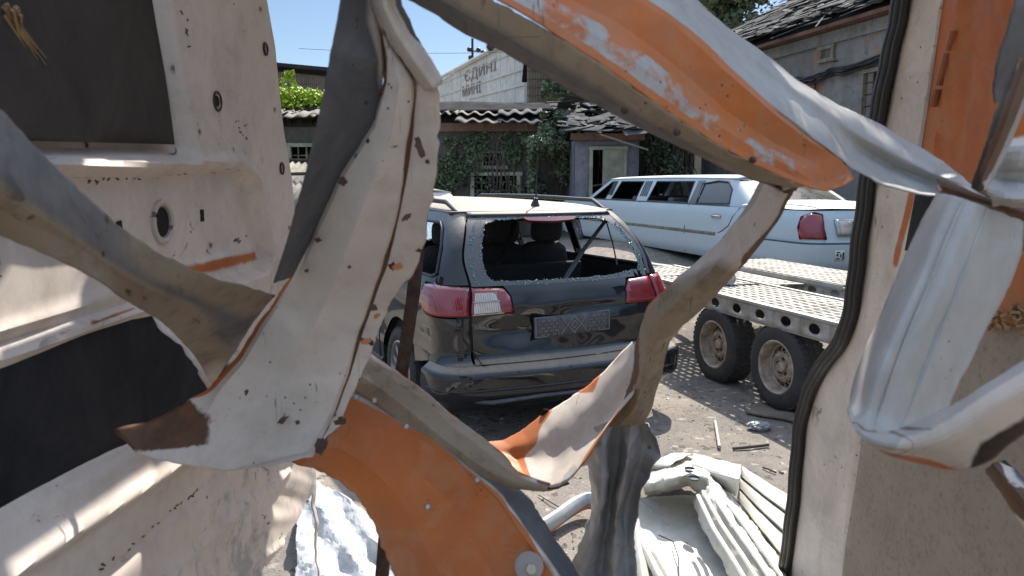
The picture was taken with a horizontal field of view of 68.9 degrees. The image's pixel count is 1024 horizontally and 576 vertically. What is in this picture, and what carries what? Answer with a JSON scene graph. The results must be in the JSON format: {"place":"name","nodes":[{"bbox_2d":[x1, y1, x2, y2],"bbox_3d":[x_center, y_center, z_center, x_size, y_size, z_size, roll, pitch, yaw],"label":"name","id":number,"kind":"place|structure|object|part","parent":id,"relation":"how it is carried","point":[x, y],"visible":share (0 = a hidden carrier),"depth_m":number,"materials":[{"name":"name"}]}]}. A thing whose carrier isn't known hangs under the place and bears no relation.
{"place":"outdoors","nodes":[
{"label":"outdoors","id":0,"kind":"place"},
{"bbox_2d":[267,0,786,84],"label":"sky","id":1,"kind":"structure","parent":0,"point":[308,25],"materials":[{"name":"blue"}]},
{"bbox_2d":[263,231,842,575],"bbox_3d":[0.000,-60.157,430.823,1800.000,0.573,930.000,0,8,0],"label":"ground","id":2,"kind":"structure","parent":0,"point":[283,561],"depth_m":5.11,"materials":[{"name":"concrete"}]},
{"bbox_2d":[289,158,307,208],"bbox_3d":[-3.245,-0.777,9.991,1.877,1.993,2.060,0,8,0],"label":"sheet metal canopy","id":3,"kind":"object","parent":2,"relation":"on","point":[298,166],"visible":0.06,"depth_m":10.14,"materials":[{"name":"metal"}]},
{"bbox_2d":[277,63,327,91],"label":"brick hall","id":4,"kind":"structure","parent":2,"relation":"on","point":[308,76],"depth_m":34.94,"materials":[{"name":"brick"}]},
{"bbox_2d":[295,481,393,575],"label":"crumpled wreckage","id":5,"kind":"object","parent":2,"relation":"on","point":[347,541],"visible":0.74,"depth_m":3.32,"materials":[{"name":"white metal"}]},
{"bbox_2d":[426,189,451,239],"bbox_3d":[-2.009,-1.063,13.464,1.751,1.504,4.000,-3,9,-20],"label":"parked car","id":6,"kind":"object","parent":2,"relation":"on","point":[436,192],"visible":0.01,"depth_m":12.27,"materials":[{"name":"white paint"}]},
{"bbox_2d":[467,38,484,59],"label":"floodlight mast","id":7,"kind":"object","parent":2,"relation":"on","point":[472,50],"visible":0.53,"depth_m":63.63,"materials":[{"name":"grey metal"}]},
{"bbox_2d":[281,93,694,236],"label":"derelict workshop","id":8,"kind":"structure","parent":2,"relation":"on","point":[460,119],"depth_m":18.75,"materials":[{"name":"concrete"}]},
{"bbox_2d":[286,143,311,158],"bbox_3d":[-5.255,-3.233,18.986,1.631,1.565,0.715,0,8,0],"label":"window","id":9,"kind":"structure","parent":8,"relation":"in","point":[295,150],"depth_m":18.72,"materials":[{"name":"white wood"}]},
{"bbox_2d":[279,69,322,123],"bbox_3d":[-5.834,-5.231,20.404,2.208,1.490,2.797,0,8,0],"label":"bright bush","id":10,"kind":"object","parent":8,"relation":"on","point":[293,97],"visible":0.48,"depth_m":20.01,"materials":[{"name":"green plant"}]},
{"bbox_2d":[434,131,528,236],"bbox_3d":[-0.710,-2.585,18.654,2.905,2.654,0.381,0,8,0],"label":"wall ivy","id":11,"kind":"object","parent":8,"relation":"attached to","point":[478,145],"depth_m":18.60,"materials":[{"name":"green plant"}]},
{"bbox_2d":[471,149,512,181],"bbox_3d":[-0.482,-3.260,18.982,1.563,1.196,0.715,0,8,0],"label":"window","id":12,"kind":"structure","parent":8,"relation":"in","point":[488,153],"depth_m":18.70,"materials":[{"name":"grey wood"}]},
{"bbox_2d":[469,158,521,198],"bbox_3d":[-0.418,-2.497,19.091,2.161,1.627,0.715,0,8,0],"label":"window","id":13,"kind":"structure","parent":8,"relation":"in","point":[517,174],"depth_m":18.84,"materials":[{"name":"grey wood"}]},
{"bbox_2d":[0,0,1023,575],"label":"wrecked van","id":14,"kind":"object","parent":2,"relation":"on","point":[198,376],"visible":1,"depth_m":1.09,"materials":[{"name":"paint"}]},
{"bbox_3d":[-0.600,0.052,1.248,0.091,1.997,1.897,0,8,0],"label":"side door panel","id":15,"kind":"part","parent":14,"relation":"part of","materials":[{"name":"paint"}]},
{"bbox_2d":[371,155,678,410],"bbox_3d":[-0.631,-0.245,6.937,2.180,1.851,4.877,-4,9,-27],"label":"station wagon","id":16,"kind":"object","parent":2,"relation":"on","point":[503,319],"visible":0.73,"depth_m":4.92,"materials":[{"name":"black paint"}]},
{"bbox_3d":[-1.153,-0.473,6.351,0.320,0.440,3.785,-4,9,-27],"label":"window frame","id":17,"kind":"part","parent":16,"relation":"part of","materials":[{"name":"black paint"}]},
{"bbox_3d":[0.116,-0.564,6.988,0.308,0.440,3.790,-4,9,-27],"label":"window frame","id":18,"kind":"part","parent":16,"relation":"part of","materials":[{"name":"black paint"}]},
{"bbox_2d":[522,64,586,102],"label":"brick outbuilding","id":19,"kind":"structure","parent":2,"relation":"on","point":[533,79],"depth_m":33.08,"materials":[{"name":"brick"}]},
{"bbox_2d":[539,79,578,100],"bbox_3d":[2.629,-6.382,32.689,2.958,6.200,0.800,0,8,0],"label":"outbuilding creeper","id":20,"kind":"object","parent":19,"relation":"on","point":[549,87],"visible":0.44,"depth_m":32.30,"materials":[{"name":"green plant"}]},
{"bbox_2d":[525,108,591,231],"bbox_3d":[1.369,-2.677,17.642,2.130,3.120,1.476,0,8,0],"label":"ivy bush","id":21,"kind":"object","parent":2,"relation":"on","point":[549,138],"visible":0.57,"depth_m":17.84,"materials":[{"name":"green plant"}]},
{"bbox_2d":[542,492,590,531],"bbox_3d":[0.285,1.086,3.568,0.421,0.120,0.359,0,8,0],"label":"tube","id":22,"kind":"object","parent":2,"relation":"on","point":[564,513],"depth_m":3.59,"materials":[{"name":"white metal"}]},
{"bbox_2d":[437,48,700,174],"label":"factory hall","id":23,"kind":"structure","parent":2,"relation":"on","point":[489,77],"depth_m":49.77,"materials":[{"name":"white concrete"}]},
{"bbox_2d":[556,111,647,198],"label":"annex building","id":24,"kind":"structure","parent":2,"relation":"on","point":[619,155],"depth_m":16.32,"materials":[{"name":"blue paint"}]},
{"bbox_2d":[597,117,622,188],"bbox_3d":[2.441,-2.475,17.174,1.050,2.854,0.503,0,8,0],"label":"roof ivy","id":25,"kind":"object","parent":24,"relation":"attached to","point":[599,165],"visible":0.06,"depth_m":17.25,"materials":[{"name":"green plant"}]},
{"bbox_2d":[602,150,623,186],"bbox_3d":[2.205,-2.145,16.371,0.463,1.736,0.040,-1,8,-10],"label":"door","id":26,"kind":"structure","parent":24,"relation":"in","point":[613,160],"depth_m":16.28,"materials":[{"name":"metal"}]},
{"bbox_2d":[477,342,789,552],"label":"glass fragments","id":27,"kind":"object","parent":2,"relation":"on","point":[651,430],"visible":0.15,"depth_m":5.13,"materials":[{"name":"clear glass"}]},
{"bbox_2d":[639,134,704,195],"bbox_3d":[3.782,-2.980,18.406,2.013,3.286,1.693,0,8,0],"label":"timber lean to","id":28,"kind":"object","parent":2,"relation":"on","point":[688,158],"visible":0.14,"depth_m":17.95,"materials":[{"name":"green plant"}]},
{"bbox_2d":[640,133,696,195],"bbox_3d":[3.699,-2.684,17.554,1.429,3.160,0.484,0,8,0],"label":"dry creeper","id":29,"kind":"object","parent":28,"relation":"attached to","point":[676,161],"visible":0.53,"depth_m":17.59,"materials":[{"name":"green plant"}]},
{"bbox_2d":[562,175,855,270],"bbox_3d":[3.248,-1.247,13.195,2.060,1.483,8.606,-3,9,-18],"label":"limousine","id":30,"kind":"object","parent":2,"relation":"on","point":[813,227],"visible":0.64,"depth_m":11.16,"materials":[{"name":"white paint"}]},
{"bbox_2d":[697,182,730,202],"bbox_3d":[3.067,-1.431,11.191,0.169,0.340,0.920,-3,9,-18],"label":"car window","id":31,"kind":"structure","parent":30,"relation":"in","point":[717,192],"depth_m":11.21,"materials":[{"name":"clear glass"}]},
{"bbox_2d":[749,179,842,199],"bbox_3d":[4.062,-1.372,10.645,1.460,0.425,0.821,-3,9,-18],"label":"rear window frame","id":32,"kind":"structure","parent":30,"relation":"in","point":[751,181],"depth_m":10.75,"materials":[{"name":"white paint"}]},
{"bbox_2d":[753,181,840,199],"bbox_3d":[4.065,-1.370,10.636,1.360,0.359,0.699,-3,9,-18],"label":"rear window","id":33,"kind":"structure","parent":30,"relation":"in","point":[802,193],"depth_m":10.62,"materials":[{"name":"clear glass"}]},
{"bbox_2d":[634,453,786,575],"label":"crushed body frame","id":34,"kind":"object","parent":2,"relation":"on","point":[712,527],"visible":0.86,"depth_m":3.39,"materials":[{"name":"white metal"}]},
{"bbox_2d":[714,420,720,448],"bbox_3d":[1.342,0.951,4.884,0.022,0.026,0.526,2,8,12],"label":"metal tube","id":35,"kind":"object","parent":2,"relation":"on","point":[717,435],"visible":1,"depth_m":4.83,"materials":[{"name":"metal"}]},
{"bbox_2d":[698,0,776,29],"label":"leafy tree","id":36,"kind":"object","parent":2,"relation":"on","point":[730,14],"visible":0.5,"depth_m":22.46,"materials":[{"name":"green plant"}]},
{"bbox_2d":[635,258,847,410],"bbox_3d":[2.597,0.349,6.487,1.985,0.792,6.802,-3,9,-18],"label":"flatbed trailer","id":37,"kind":"object","parent":2,"relation":"on","point":[779,353],"visible":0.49,"depth_m":5.92,"materials":[{"name":"metal"}]},
{"bbox_2d":[732,443,768,449],"bbox_3d":[1.491,0.988,4.651,0.254,0.021,0.032,-2,8,-15],"label":"broken stick","id":38,"kind":"object","parent":2,"relation":"on","point":[751,446],"visible":1,"depth_m":4.64,"materials":[{"name":"brown wood"}]},
{"bbox_2d":[746,420,772,431],"bbox_3d":[1.661,0.927,5.003,0.173,0.070,0.114,0,8,0],"label":"crumpled foil","id":39,"kind":"object","parent":2,"relation":"on","point":[758,426],"visible":1,"depth_m":4.97,"materials":[{"name":"silver metal"}]},
{"bbox_2d":[745,406,794,421],"bbox_3d":[1.854,0.892,5.298,0.351,0.015,0.179,6,10,34],"label":"cardboard piece","id":40,"kind":"object","parent":2,"relation":"on","point":[771,413],"visible":0.77,"depth_m":5.29,"materials":[{"name":"cardboard"}]},
{"bbox_2d":[701,0,890,200],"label":"plastered building","id":41,"kind":"structure","parent":2,"relation":"on","point":[830,50],"depth_m":13.96,"materials":[{"name":"grey paint"}]},
{"bbox_2d":[858,67,877,117],"bbox_3d":[6.462,-3.192,12.766,0.444,1.601,1.362,-2,8,-15],"label":"window frame","id":42,"kind":"structure","parent":41,"relation":"in","point":[864,73],"depth_m":13.11,"materials":[{"name":"grey wood"}]},
{"bbox_2d":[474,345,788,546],"bbox_3d":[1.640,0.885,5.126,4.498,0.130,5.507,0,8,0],"label":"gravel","id":43,"kind":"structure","parent":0,"point":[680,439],"depth_m":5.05,"materials":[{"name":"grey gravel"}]},
{"bbox_2d":[726,275,735,285],"bbox_3d":[1.929,-0.095,6.652,0.124,0.132,0.169,2,8,15],"label":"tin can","id":44,"kind":"object","parent":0,"point":[732,280],"visible":0.32,"depth_m":6.57,"materials":[{"name":"silver metal"}]}
]}

